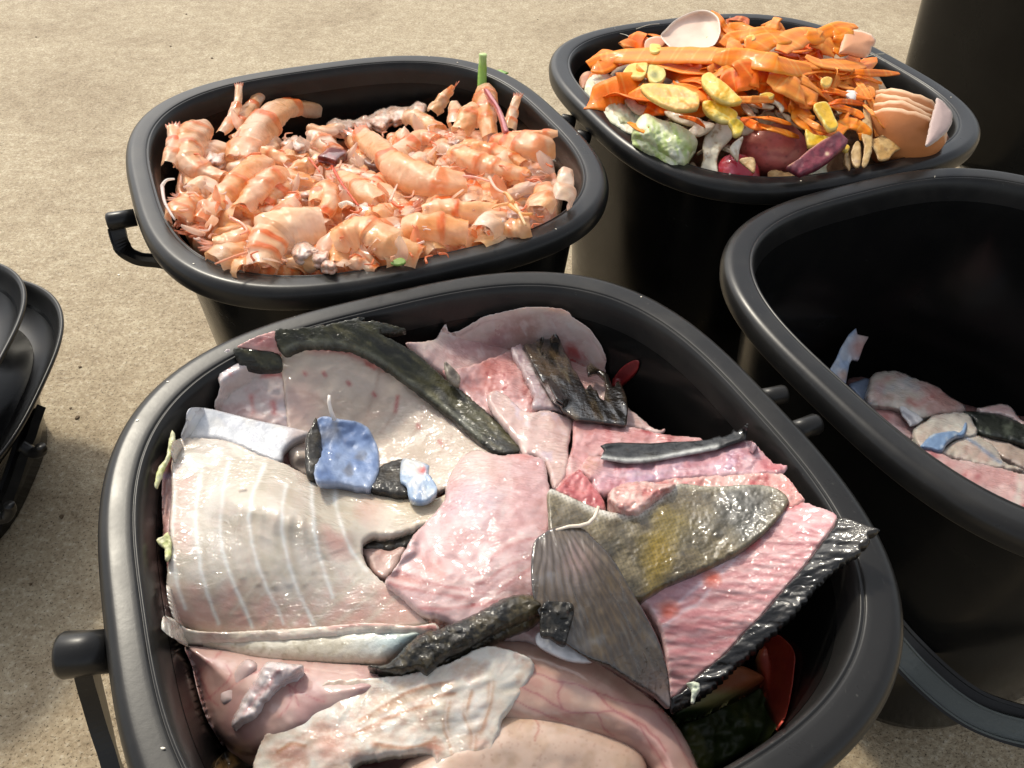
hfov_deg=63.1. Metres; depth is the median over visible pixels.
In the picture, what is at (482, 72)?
celery stalk
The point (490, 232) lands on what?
shell shard
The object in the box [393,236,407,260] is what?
shell shard
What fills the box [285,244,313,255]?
shrimp shell
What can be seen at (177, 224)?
shrimp shell
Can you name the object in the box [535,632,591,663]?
membrane
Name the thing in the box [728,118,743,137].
lemon peel
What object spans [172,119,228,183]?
shrimp shell
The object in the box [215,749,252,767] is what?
orange flecked chunk
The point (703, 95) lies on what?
carrot peel
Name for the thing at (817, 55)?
carrot peel
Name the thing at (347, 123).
shrimp flesh
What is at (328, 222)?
shrimp shell
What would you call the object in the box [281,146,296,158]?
shrimp shell
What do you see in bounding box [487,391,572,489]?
belly piece
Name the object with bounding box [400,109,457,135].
shrimp shell
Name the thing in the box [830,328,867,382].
skin sliver
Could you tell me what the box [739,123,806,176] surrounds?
red potato
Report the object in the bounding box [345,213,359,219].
thin feeler
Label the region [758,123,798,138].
carrot shaving
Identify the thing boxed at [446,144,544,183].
shrimp shell
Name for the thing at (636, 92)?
carrot peel
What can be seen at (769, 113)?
potato peel
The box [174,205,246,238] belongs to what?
shrimp shell
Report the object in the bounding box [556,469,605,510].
red flesh chunk
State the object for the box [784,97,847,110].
carrot shaving
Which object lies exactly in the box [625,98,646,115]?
onion skin
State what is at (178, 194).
shrimp shell
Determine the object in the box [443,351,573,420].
fish flesh chunk
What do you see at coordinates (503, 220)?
shrimp flesh
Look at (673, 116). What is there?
seed shell
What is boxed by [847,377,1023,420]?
fish offal
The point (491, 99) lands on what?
red skin strip
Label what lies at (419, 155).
shrimp shell
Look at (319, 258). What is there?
shrimp flesh
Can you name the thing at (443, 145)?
shrimp shell
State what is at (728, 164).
radish
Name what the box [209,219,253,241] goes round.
shrimp shell
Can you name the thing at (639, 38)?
carrot peel
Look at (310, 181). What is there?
shrimp shell
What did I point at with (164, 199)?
thin feeler
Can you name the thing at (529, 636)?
fish piece
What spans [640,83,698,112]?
vegetable peel
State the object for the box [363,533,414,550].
skin scrap
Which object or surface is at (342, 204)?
thin feeler
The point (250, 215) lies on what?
shrimp shell
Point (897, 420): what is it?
fish scrap
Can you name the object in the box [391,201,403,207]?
thin feeler
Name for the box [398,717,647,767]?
fish liver
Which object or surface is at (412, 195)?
thin feeler
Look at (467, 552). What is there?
fish slab
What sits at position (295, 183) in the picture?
shell shard
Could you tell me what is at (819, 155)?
purple peel
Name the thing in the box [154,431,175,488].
cabbage shred
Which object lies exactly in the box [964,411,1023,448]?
dark skin piece
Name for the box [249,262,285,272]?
shrimp shell
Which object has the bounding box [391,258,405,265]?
green leaf scrap
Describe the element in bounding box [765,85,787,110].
carrot peel
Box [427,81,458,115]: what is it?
shrimp shell
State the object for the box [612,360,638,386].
red pepper strip
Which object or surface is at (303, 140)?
shell shard
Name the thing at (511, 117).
shrimp shell
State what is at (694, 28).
eggshell piece
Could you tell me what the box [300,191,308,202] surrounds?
shrimp flesh
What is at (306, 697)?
fish stomach
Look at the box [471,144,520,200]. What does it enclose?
shrimp shell
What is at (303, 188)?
shrimp shell
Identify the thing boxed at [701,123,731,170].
potato peel
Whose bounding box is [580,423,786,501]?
backbone strip
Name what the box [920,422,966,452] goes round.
blue skin strip
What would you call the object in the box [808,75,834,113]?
carrot peel
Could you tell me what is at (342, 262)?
shell shard
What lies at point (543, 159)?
shell shard
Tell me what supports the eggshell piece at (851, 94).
on the vegetable scraps at (836, 162)
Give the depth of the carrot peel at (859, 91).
0.60 m
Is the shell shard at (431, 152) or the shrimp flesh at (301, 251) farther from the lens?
the shell shard at (431, 152)
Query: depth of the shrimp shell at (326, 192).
0.51 m
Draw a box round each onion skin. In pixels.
[579,71,590,89]
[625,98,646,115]
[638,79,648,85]
[767,170,793,176]
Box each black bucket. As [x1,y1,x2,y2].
[0,330,47,538]
[51,271,903,767]
[105,56,608,344]
[549,14,979,361]
[719,168,1023,748]
[905,0,1023,175]
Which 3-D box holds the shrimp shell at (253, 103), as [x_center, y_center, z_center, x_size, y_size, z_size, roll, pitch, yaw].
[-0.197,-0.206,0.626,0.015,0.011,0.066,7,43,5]
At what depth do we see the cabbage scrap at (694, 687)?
0.31 m
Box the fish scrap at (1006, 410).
[976,404,1023,423]
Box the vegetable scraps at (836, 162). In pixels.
[610,44,885,171]
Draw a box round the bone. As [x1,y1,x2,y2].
[327,395,336,420]
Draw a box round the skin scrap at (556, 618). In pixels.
[540,601,573,647]
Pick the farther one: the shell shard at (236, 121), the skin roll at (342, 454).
the shell shard at (236, 121)
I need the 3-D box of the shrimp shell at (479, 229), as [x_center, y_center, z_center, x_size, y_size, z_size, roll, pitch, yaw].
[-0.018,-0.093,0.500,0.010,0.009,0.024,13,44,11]
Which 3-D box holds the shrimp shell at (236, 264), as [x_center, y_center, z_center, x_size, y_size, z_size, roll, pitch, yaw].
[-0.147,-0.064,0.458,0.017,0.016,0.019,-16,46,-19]
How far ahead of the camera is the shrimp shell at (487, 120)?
0.60 m
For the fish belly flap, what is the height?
0.043 m
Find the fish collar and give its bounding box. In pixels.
[253,646,534,767]
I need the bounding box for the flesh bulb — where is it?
[220,659,256,703]
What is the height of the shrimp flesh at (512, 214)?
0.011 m
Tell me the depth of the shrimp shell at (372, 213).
0.50 m
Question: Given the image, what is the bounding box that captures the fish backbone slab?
[641,502,879,713]
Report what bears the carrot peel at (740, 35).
on the vegetable scraps at (836, 162)
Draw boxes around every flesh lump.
[363,547,405,582]
[606,481,675,515]
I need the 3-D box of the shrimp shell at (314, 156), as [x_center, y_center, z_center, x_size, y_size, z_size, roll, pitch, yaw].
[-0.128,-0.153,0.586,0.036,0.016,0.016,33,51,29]
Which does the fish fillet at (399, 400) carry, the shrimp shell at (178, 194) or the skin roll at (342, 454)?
the skin roll at (342, 454)
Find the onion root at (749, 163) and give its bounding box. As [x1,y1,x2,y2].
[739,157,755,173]
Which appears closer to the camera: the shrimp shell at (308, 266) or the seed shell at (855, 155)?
the shrimp shell at (308, 266)
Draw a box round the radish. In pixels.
[717,154,759,175]
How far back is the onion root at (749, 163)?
0.53 m
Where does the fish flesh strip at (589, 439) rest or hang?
on the fish offal at (395, 763)
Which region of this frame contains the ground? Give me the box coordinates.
[0,0,1023,767]
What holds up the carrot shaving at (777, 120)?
on the red potato
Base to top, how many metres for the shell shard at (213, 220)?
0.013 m
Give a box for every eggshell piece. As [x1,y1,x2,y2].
[644,36,666,47]
[661,10,720,46]
[839,30,875,57]
[844,90,856,99]
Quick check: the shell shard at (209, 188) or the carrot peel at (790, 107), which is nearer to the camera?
the shell shard at (209, 188)
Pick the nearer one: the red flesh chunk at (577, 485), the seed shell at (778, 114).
the red flesh chunk at (577, 485)
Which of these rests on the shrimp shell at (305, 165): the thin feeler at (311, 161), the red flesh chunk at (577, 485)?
the thin feeler at (311, 161)
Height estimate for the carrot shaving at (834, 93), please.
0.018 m
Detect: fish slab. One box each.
[385,450,549,624]
[918,445,1023,506]
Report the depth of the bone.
0.39 m
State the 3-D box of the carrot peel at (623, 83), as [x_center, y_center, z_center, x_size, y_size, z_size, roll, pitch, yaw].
[0.082,-0.215,0.615,0.058,0.025,0.023,-2,43,-5]
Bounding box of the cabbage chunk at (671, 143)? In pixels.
[631,114,697,165]
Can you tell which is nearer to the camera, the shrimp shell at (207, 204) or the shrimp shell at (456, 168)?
the shrimp shell at (207, 204)
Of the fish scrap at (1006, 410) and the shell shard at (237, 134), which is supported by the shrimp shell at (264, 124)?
the shell shard at (237, 134)
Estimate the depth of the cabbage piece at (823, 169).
0.56 m
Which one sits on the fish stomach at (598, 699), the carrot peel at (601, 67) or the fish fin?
the fish fin
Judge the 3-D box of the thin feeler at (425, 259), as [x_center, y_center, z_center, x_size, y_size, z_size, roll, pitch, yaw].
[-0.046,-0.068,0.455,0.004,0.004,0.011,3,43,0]
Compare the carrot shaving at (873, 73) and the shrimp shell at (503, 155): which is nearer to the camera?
the shrimp shell at (503, 155)
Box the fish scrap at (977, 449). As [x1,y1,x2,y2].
[942,435,1023,473]
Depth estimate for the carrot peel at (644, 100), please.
0.59 m
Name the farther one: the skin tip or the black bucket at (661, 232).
the black bucket at (661, 232)
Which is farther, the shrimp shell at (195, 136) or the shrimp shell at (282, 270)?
the shrimp shell at (195, 136)
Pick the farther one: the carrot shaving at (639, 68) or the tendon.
the carrot shaving at (639, 68)
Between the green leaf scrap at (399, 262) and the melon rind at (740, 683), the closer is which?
the melon rind at (740, 683)
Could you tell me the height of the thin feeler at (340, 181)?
0.015 m
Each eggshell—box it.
[870,107,946,162]
[873,100,946,135]
[874,93,933,113]
[875,88,934,108]
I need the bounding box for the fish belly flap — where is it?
[405,307,664,433]
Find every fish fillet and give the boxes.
[166,438,444,631]
[275,317,519,495]
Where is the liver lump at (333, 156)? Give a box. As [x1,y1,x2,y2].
[317,147,346,166]
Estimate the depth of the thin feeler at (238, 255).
0.44 m
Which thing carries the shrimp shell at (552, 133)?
on the shrimp shell at (526, 144)
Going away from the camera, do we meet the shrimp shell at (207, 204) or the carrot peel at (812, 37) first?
the shrimp shell at (207, 204)
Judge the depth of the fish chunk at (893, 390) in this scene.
0.57 m
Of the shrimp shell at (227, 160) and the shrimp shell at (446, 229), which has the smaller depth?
the shrimp shell at (446, 229)
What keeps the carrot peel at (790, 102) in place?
on the vegetable scraps at (836, 162)
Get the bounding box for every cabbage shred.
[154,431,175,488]
[156,532,171,562]
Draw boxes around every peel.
[584,72,640,110]
[586,47,820,69]
[588,64,707,78]
[590,49,618,74]
[602,92,657,105]
[618,38,635,48]
[628,31,647,47]
[628,86,648,105]
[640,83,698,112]
[642,102,667,115]
[666,70,701,84]
[674,103,705,117]
[677,63,721,87]
[680,84,707,102]
[682,63,707,67]
[689,117,714,136]
[698,65,731,81]
[701,72,741,106]
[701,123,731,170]
[702,100,737,124]
[706,35,742,47]
[711,10,734,32]
[712,47,811,76]
[718,26,785,47]
[719,59,769,94]
[720,22,753,34]
[726,16,749,24]
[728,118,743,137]
[729,136,742,161]
[730,91,747,115]
[737,116,753,135]
[743,32,791,51]
[758,111,775,124]
[760,92,773,99]
[761,17,784,29]
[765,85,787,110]
[766,72,817,109]
[774,52,804,58]
[775,27,835,56]
[776,44,819,60]
[777,99,793,111]
[786,131,847,177]
[787,102,794,113]
[791,105,847,135]
[796,48,821,58]
[797,74,833,101]
[803,68,847,75]
[804,21,858,44]
[804,54,866,71]
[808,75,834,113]
[817,67,842,88]
[831,82,852,105]
[831,95,839,99]
[831,104,864,118]
[832,27,853,56]
[837,84,856,89]
[837,118,871,140]
[839,112,861,120]
[843,55,860,61]
[843,68,878,89]
[852,78,878,136]
[853,84,875,106]
[860,57,877,79]
[861,100,872,167]
[872,135,900,160]
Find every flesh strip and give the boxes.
[161,457,171,567]
[555,421,701,489]
[655,473,804,507]
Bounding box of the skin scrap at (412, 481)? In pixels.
[371,458,436,505]
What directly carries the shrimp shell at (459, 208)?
on the shrimp mush
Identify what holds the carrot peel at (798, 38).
on the carrot peel at (839, 33)
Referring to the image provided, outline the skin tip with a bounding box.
[444,362,460,388]
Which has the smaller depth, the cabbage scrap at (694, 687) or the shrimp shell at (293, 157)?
the cabbage scrap at (694, 687)
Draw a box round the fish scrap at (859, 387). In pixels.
[848,378,868,398]
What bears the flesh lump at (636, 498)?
on the fish offal at (395, 763)
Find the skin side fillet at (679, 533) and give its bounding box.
[547,484,788,604]
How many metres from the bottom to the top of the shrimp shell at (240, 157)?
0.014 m
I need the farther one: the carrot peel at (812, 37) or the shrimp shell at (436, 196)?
the carrot peel at (812, 37)
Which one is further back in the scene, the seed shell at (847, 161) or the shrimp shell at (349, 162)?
the shrimp shell at (349, 162)
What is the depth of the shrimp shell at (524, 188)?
0.53 m
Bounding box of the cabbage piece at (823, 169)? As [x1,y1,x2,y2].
[811,164,827,173]
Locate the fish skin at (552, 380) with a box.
[511,333,627,427]
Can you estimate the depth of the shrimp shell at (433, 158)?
0.58 m
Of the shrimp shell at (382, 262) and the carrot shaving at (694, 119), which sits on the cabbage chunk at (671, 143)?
the carrot shaving at (694, 119)
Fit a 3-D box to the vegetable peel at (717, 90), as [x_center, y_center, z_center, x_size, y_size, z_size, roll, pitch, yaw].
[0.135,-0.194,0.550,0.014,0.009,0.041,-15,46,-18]
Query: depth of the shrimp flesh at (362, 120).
0.65 m
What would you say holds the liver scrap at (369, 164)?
on the shrimp mush
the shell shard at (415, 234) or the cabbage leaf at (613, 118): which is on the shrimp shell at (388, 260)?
the shell shard at (415, 234)
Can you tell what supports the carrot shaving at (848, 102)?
on the vegetable scraps at (836, 162)
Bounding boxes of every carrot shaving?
[627,122,648,132]
[636,64,647,78]
[679,115,704,127]
[739,96,785,103]
[740,116,790,125]
[740,117,766,130]
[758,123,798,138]
[774,48,813,52]
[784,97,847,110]
[796,54,820,79]
[797,114,827,133]
[805,58,844,61]
[820,87,871,99]
[821,91,841,94]
[828,99,868,106]
[840,75,881,84]
[851,69,899,76]
[862,103,884,127]
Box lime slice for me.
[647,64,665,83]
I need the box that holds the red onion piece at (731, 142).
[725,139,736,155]
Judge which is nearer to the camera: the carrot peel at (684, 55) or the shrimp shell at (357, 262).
the shrimp shell at (357, 262)
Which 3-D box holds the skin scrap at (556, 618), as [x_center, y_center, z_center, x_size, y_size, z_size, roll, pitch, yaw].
[0.016,0.086,0.303,0.012,0.010,0.015,11,44,9]
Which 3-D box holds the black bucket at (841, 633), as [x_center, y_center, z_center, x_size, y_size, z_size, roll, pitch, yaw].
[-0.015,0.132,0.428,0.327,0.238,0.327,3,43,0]
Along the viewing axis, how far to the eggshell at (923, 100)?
0.59 m
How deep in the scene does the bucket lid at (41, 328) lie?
0.63 m
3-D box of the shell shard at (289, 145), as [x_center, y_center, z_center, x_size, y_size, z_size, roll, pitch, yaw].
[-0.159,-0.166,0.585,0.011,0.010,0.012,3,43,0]
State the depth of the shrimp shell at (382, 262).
0.47 m
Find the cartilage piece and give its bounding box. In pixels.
[231,661,304,730]
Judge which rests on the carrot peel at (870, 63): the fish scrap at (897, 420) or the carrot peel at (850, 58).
the carrot peel at (850, 58)
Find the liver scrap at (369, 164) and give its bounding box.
[363,157,379,172]
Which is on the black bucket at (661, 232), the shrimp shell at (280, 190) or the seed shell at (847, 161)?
the seed shell at (847, 161)
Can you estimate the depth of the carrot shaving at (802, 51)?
0.60 m
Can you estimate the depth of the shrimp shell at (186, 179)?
0.53 m
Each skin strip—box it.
[181,407,307,462]
[484,88,508,133]
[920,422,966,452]
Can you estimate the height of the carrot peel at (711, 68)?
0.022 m
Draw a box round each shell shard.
[171,211,185,218]
[181,224,205,235]
[204,184,232,202]
[205,215,218,227]
[212,185,220,215]
[215,201,219,213]
[225,195,233,215]
[231,108,241,129]
[233,129,240,137]
[262,258,282,263]
[281,140,292,149]
[292,173,299,190]
[296,136,309,150]
[310,176,326,180]
[314,166,322,176]
[316,231,332,250]
[335,259,350,266]
[338,189,352,208]
[344,142,357,161]
[350,157,358,167]
[354,152,363,166]
[366,237,380,254]
[376,182,388,202]
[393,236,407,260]
[394,209,402,216]
[397,126,409,137]
[410,225,419,242]
[412,114,425,130]
[427,146,436,156]
[452,189,463,198]
[484,228,492,235]
[490,175,506,202]
[504,195,510,209]
[524,211,542,222]
[536,151,554,174]
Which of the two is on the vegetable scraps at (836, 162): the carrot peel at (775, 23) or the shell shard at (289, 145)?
the carrot peel at (775, 23)
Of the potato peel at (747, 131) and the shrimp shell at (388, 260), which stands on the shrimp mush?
the shrimp shell at (388, 260)
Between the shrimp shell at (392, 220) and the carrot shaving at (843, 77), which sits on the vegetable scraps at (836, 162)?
the carrot shaving at (843, 77)
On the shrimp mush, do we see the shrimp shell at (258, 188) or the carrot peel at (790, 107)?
the shrimp shell at (258, 188)
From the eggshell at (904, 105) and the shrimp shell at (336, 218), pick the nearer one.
the shrimp shell at (336, 218)
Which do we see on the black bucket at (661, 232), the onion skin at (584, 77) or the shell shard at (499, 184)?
the onion skin at (584, 77)
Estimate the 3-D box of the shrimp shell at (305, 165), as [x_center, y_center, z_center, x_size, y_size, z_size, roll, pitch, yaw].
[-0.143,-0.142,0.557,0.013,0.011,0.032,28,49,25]
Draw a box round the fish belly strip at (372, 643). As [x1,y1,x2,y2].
[161,616,438,664]
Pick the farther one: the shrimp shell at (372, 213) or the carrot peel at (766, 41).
the carrot peel at (766, 41)
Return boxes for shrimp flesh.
[205,150,225,169]
[280,135,306,153]
[291,241,316,264]
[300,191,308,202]
[312,250,328,269]
[320,260,337,274]
[326,118,353,138]
[352,115,372,130]
[368,107,392,133]
[385,105,408,127]
[409,101,426,112]
[447,137,460,144]
[482,217,506,232]
[506,206,525,219]
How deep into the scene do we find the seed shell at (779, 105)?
0.56 m
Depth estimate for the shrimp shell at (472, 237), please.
0.49 m
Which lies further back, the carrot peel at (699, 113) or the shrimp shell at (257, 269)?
the carrot peel at (699, 113)
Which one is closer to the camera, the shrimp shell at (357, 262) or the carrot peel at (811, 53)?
the shrimp shell at (357, 262)
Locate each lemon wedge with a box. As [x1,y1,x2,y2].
[805,129,828,148]
[813,101,837,132]
[842,145,849,153]
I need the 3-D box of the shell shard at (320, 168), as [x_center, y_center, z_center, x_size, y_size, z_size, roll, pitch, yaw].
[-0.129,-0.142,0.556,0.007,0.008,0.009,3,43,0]
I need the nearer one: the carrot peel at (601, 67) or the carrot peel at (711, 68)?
the carrot peel at (711, 68)
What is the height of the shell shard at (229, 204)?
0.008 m
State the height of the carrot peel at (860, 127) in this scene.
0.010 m
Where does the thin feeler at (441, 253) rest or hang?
on the black bucket at (246, 301)
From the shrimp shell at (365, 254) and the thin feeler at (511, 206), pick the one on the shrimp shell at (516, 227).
the thin feeler at (511, 206)
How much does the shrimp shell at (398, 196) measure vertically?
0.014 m
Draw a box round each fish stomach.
[185,645,380,765]
[493,641,698,767]
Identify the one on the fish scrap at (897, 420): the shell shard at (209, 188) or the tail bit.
the tail bit
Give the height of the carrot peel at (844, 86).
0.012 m
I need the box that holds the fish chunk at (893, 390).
[863,370,965,426]
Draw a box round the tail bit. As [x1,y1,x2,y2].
[899,406,922,426]
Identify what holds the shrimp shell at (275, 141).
on the shrimp mush
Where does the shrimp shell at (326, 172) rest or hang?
on the shrimp mush
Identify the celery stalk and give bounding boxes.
[477,53,508,85]
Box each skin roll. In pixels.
[305,416,379,493]
[368,594,540,676]
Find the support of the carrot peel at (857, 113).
on the carrot peel at (843, 115)
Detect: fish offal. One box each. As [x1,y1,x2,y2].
[283,432,659,767]
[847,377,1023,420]
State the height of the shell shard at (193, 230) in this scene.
0.009 m
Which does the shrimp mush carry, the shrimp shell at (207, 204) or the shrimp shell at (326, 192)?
the shrimp shell at (207, 204)
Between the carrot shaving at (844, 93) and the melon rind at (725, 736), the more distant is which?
the carrot shaving at (844, 93)
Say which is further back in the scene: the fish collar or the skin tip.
the skin tip
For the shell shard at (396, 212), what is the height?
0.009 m
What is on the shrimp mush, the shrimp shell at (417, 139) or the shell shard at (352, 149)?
the shrimp shell at (417, 139)
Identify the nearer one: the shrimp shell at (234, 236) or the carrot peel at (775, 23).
the shrimp shell at (234, 236)
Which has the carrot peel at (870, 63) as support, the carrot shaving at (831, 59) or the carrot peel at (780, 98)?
the carrot shaving at (831, 59)
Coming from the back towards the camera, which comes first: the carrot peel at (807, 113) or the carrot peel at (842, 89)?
the carrot peel at (842, 89)
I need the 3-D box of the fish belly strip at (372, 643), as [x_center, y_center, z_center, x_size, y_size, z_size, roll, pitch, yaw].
[-0.079,0.099,0.315,0.103,0.047,0.020,3,43,0]
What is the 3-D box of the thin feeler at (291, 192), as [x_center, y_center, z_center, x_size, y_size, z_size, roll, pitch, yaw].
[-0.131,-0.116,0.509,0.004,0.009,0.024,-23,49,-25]
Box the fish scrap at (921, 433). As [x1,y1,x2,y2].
[911,412,977,445]
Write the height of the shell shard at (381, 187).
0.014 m
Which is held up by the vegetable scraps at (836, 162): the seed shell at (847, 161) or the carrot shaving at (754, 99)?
the carrot shaving at (754, 99)
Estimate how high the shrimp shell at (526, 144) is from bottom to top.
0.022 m
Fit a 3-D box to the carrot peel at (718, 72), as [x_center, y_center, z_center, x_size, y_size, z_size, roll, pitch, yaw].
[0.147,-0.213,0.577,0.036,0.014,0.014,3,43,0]
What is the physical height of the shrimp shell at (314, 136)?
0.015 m
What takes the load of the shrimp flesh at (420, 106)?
on the shrimp mush
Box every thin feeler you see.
[160,178,174,185]
[160,184,175,219]
[215,251,247,264]
[229,216,247,234]
[244,152,260,158]
[250,251,257,261]
[288,191,300,197]
[307,157,319,172]
[330,165,358,205]
[338,200,354,207]
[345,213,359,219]
[388,184,397,202]
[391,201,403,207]
[403,190,414,197]
[424,255,432,263]
[438,252,448,257]
[462,175,489,181]
[487,176,504,193]
[491,202,508,208]
[503,191,514,204]
[508,203,532,215]
[514,203,525,225]
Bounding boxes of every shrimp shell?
[161,121,180,167]
[164,194,203,223]
[166,190,211,200]
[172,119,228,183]
[173,214,185,228]
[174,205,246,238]
[177,199,223,225]
[178,169,193,184]
[180,154,274,234]
[186,175,217,197]
[197,225,252,250]
[203,140,229,157]
[203,227,218,239]
[204,241,246,270]
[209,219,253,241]
[217,82,243,134]
[219,170,227,182]
[224,157,235,169]
[225,97,321,158]
[225,160,241,171]
[230,165,290,211]
[230,256,261,277]
[231,202,243,219]
[237,155,252,160]
[238,93,264,123]
[240,196,301,270]
[240,204,261,224]
[243,206,326,274]
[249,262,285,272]
[258,179,298,206]
[258,202,274,211]
[260,146,292,167]
[261,264,299,275]
[266,136,281,149]
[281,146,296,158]
[282,137,320,157]
[284,190,341,206]
[285,153,318,163]
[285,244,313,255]
[286,255,316,273]
[287,168,318,187]
[289,157,315,174]
[293,244,315,274]
[299,183,315,191]
[306,123,346,141]
[306,130,343,152]
[308,180,339,220]
[312,154,324,174]
[318,205,355,223]
[323,164,333,181]
[323,216,334,224]
[326,170,386,204]
[329,199,379,229]
[329,243,363,269]
[330,216,426,267]
[335,163,388,183]
[343,123,467,198]
[343,154,366,168]
[344,135,365,155]
[348,245,379,270]
[348,255,379,271]
[359,165,368,170]
[364,172,387,182]
[364,198,422,218]
[368,211,378,217]
[368,246,391,265]
[371,129,439,162]
[373,181,408,208]
[373,249,422,267]
[380,215,404,225]
[386,132,394,143]
[391,128,401,144]
[396,195,427,215]
[397,189,411,198]
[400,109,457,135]
[401,211,468,246]
[411,151,428,163]
[421,198,498,224]
[421,240,446,256]
[423,141,438,165]
[425,194,451,202]
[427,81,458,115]
[431,137,452,153]
[433,128,472,141]
[434,155,442,165]
[435,155,449,166]
[442,155,478,173]
[442,166,471,174]
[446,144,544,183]
[447,100,461,128]
[449,227,483,250]
[451,102,478,136]
[458,179,485,201]
[459,139,529,167]
[470,201,520,240]
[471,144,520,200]
[472,83,497,141]
[472,233,505,246]
[476,225,484,235]
[478,172,499,203]
[485,181,539,202]
[488,129,555,162]
[503,215,532,238]
[505,92,523,130]
[506,166,531,188]
[512,129,557,138]
[515,198,539,208]
[526,181,557,214]
[553,166,576,210]
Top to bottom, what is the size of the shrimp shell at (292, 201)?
0.015 m
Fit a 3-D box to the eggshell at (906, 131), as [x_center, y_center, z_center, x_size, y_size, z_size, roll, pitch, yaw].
[0.278,-0.177,0.592,0.055,0.050,0.051,3,43,0]
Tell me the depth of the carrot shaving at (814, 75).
0.59 m
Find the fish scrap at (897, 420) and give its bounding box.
[874,409,914,438]
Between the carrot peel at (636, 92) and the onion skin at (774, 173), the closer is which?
the onion skin at (774, 173)
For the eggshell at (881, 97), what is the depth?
0.58 m
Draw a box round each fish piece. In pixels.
[214,331,286,425]
[505,622,539,645]
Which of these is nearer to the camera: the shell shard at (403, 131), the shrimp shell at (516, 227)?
the shrimp shell at (516, 227)
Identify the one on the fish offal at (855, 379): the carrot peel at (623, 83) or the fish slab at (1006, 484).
the fish slab at (1006, 484)
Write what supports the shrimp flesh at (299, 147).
on the shrimp mush
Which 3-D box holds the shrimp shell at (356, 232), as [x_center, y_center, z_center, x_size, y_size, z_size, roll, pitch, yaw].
[-0.076,-0.081,0.471,0.057,0.023,0.029,10,44,8]
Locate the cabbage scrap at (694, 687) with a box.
[686,681,699,703]
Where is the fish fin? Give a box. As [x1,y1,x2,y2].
[531,525,670,708]
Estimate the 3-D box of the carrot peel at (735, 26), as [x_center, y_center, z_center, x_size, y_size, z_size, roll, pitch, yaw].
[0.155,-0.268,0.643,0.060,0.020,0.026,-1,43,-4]
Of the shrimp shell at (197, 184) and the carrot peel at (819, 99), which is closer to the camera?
the shrimp shell at (197, 184)
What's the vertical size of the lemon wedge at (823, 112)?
0.011 m
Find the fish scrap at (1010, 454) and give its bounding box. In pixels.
[981,436,1023,469]
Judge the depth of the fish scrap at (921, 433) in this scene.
0.55 m
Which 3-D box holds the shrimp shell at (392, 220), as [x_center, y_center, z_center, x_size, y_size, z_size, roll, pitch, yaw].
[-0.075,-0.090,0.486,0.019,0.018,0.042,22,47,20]
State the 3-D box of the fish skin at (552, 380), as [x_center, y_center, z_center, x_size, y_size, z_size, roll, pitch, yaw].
[0.029,-0.005,0.435,0.061,0.026,0.077,3,43,0]
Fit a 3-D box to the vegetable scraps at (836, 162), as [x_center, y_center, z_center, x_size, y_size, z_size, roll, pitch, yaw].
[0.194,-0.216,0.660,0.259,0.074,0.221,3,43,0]
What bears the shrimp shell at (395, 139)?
on the shrimp mush
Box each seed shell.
[664,111,694,126]
[721,146,729,153]
[741,104,757,120]
[747,104,758,113]
[748,103,773,109]
[760,93,783,113]
[774,109,786,119]
[782,113,802,129]
[834,110,842,118]
[844,152,850,170]
[850,141,861,168]
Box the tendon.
[556,506,599,530]
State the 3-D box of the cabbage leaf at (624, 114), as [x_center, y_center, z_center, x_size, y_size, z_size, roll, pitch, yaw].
[0.074,-0.212,0.631,0.026,0.020,0.128,-12,45,-15]
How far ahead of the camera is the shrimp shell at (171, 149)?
0.54 m
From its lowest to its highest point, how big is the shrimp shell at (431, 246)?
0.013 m
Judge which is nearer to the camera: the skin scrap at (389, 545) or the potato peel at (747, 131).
the skin scrap at (389, 545)
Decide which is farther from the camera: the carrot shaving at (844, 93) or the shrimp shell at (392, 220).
the carrot shaving at (844, 93)
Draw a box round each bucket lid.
[0,263,26,365]
[0,280,63,462]
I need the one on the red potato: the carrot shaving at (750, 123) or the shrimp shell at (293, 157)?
the carrot shaving at (750, 123)
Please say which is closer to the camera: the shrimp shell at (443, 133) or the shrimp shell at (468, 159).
the shrimp shell at (468, 159)
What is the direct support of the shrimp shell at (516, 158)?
on the shrimp mush
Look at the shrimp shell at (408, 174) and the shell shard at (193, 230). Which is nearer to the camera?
the shell shard at (193, 230)
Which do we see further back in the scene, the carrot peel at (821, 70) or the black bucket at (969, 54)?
the black bucket at (969, 54)
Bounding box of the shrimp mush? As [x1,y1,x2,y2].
[175,128,562,274]
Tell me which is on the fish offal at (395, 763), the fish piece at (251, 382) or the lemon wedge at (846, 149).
the fish piece at (251, 382)
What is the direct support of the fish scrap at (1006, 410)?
on the fish offal at (855, 379)
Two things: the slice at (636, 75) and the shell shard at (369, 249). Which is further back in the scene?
the slice at (636, 75)
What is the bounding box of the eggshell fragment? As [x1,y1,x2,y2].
[925,98,952,146]
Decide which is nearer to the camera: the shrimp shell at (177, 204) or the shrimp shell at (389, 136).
the shrimp shell at (177, 204)
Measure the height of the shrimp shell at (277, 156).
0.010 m
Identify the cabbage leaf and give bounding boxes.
[584,73,639,134]
[586,72,636,123]
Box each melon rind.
[671,666,763,724]
[679,688,776,767]
[753,635,794,729]
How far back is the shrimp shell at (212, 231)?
0.49 m
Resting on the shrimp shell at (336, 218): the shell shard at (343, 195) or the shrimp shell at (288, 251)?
the shell shard at (343, 195)
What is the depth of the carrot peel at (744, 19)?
0.68 m
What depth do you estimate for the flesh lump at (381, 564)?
0.34 m

